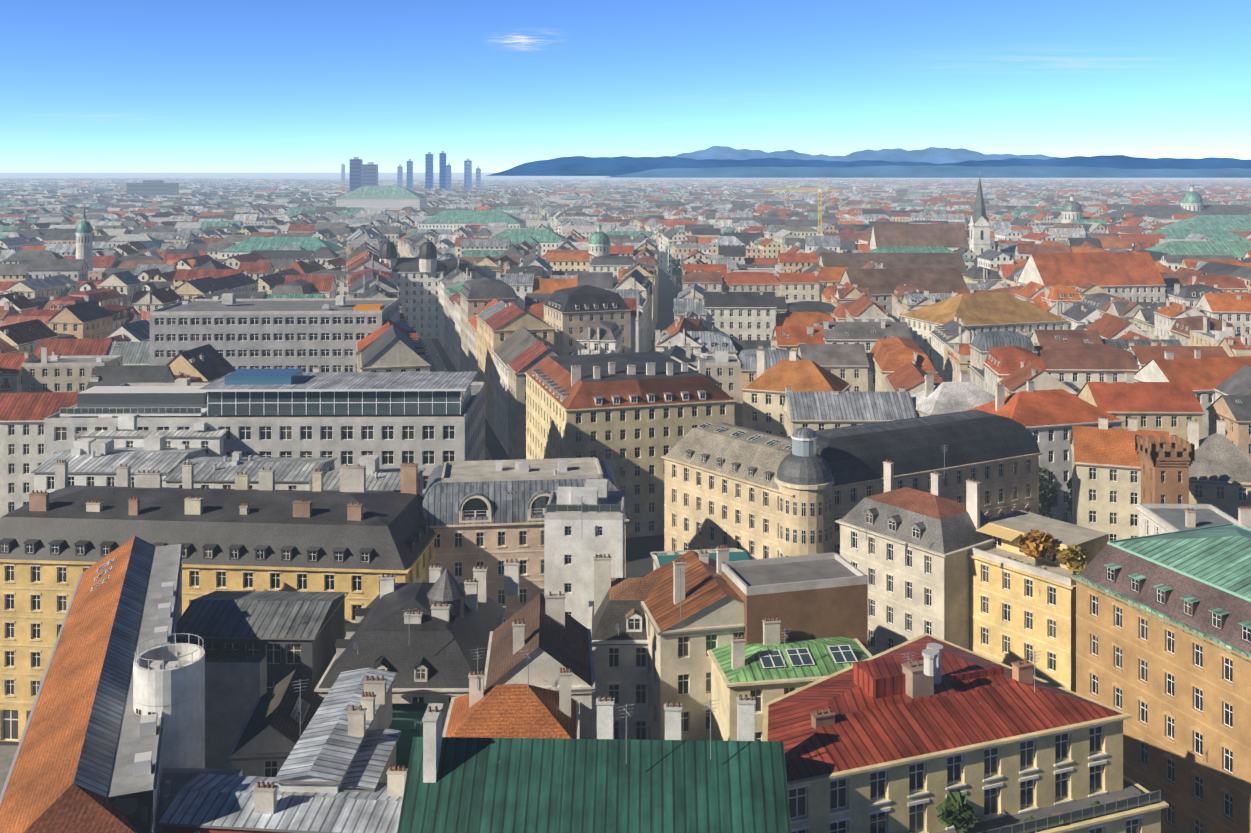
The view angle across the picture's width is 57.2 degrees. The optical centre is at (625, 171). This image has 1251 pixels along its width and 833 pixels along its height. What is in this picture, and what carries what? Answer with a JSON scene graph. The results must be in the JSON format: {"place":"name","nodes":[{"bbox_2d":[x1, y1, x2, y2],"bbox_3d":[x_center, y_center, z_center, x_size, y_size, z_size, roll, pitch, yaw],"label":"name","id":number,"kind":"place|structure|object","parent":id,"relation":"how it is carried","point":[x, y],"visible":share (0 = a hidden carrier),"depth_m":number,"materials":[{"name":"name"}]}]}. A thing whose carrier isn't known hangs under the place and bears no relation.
{"place":"outdoors","nodes":[
{"label":"outdoors","id":0,"kind":"place"},
{"bbox_2d":[504,36,532,43],"bbox_3d":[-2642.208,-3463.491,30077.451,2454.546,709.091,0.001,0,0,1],"label":"cloud","id":1,"kind":"structure","parent":0,"point":[521,40],"depth_m":30079.98,"materials":[{"name":"paint"}]},
{"bbox_2d":[0,172,1250,745],"bbox_3d":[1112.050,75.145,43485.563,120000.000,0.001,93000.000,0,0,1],"label":"ground","id":2,"kind":"structure","parent":0,"point":[638,558],"depth_m":12333.19,"materials":[{"name":"paint"}]},
{"bbox_2d":[0,338,492,794],"bbox_3d":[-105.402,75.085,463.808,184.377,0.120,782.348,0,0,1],"label":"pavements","id":3,"kind":"structure","parent":2,"relation":"on","point":[7,753],"depth_m":149.37,"materials":[{"name":"paint"}]},
{"bbox_2d":[424,335,486,459],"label":"street life","id":4,"kind":"object","parent":2,"relation":"on","point":[445,371],"visible":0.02,"depth_m":458.95,"materials":[{"name":"paint"}]},
{"bbox_2d":[0,178,1250,301],"bbox_3d":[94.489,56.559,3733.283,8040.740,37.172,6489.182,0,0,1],"label":"city blocks","id":5,"kind":"structure","parent":2,"relation":"on","point":[192,228],"depth_m":1069.16,"materials":[{"name":"paint"}]},
{"bbox_2d":[0,410,1250,832],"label":"buildings","id":6,"kind":"structure","parent":2,"relation":"on","point":[868,628],"depth_m":120.31,"materials":[{"name":"paint"}]},
{"bbox_2d":[0,254,1250,516],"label":"city blocks","id":7,"kind":"structure","parent":2,"relation":"on","point":[64,342],"depth_m":338.00,"materials":[{"name":"paint"}]},
{"bbox_2d":[31,151,1250,540],"bbox_3d":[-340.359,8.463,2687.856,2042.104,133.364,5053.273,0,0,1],"label":"city buildings","id":8,"kind":"structure","parent":2,"relation":"on","point":[1139,453],"depth_m":244.07,"materials":[{"name":"paint"}]},
{"bbox_2d":[204,185,1143,832],"bbox_3d":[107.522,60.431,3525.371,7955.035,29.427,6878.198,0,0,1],"label":"trees","id":9,"kind":"object","parent":2,"relation":"on","point":[954,809],"visible":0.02,"depth_m":141.42,"materials":[{"name":"plant"}]},
{"bbox_2d":[0,0,1250,171],"label":"sky","id":10,"kind":"structure","parent":0,"point":[86,85],"materials":[{"name":"blue"}]},
{"bbox_2d":[486,146,1250,177],"bbox_3d":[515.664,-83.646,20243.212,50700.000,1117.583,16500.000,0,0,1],"label":"distant hills","id":11,"kind":"structure","parent":0,"point":[730,162],"depth_m":19891.45,"materials":[{"name":"paint"}]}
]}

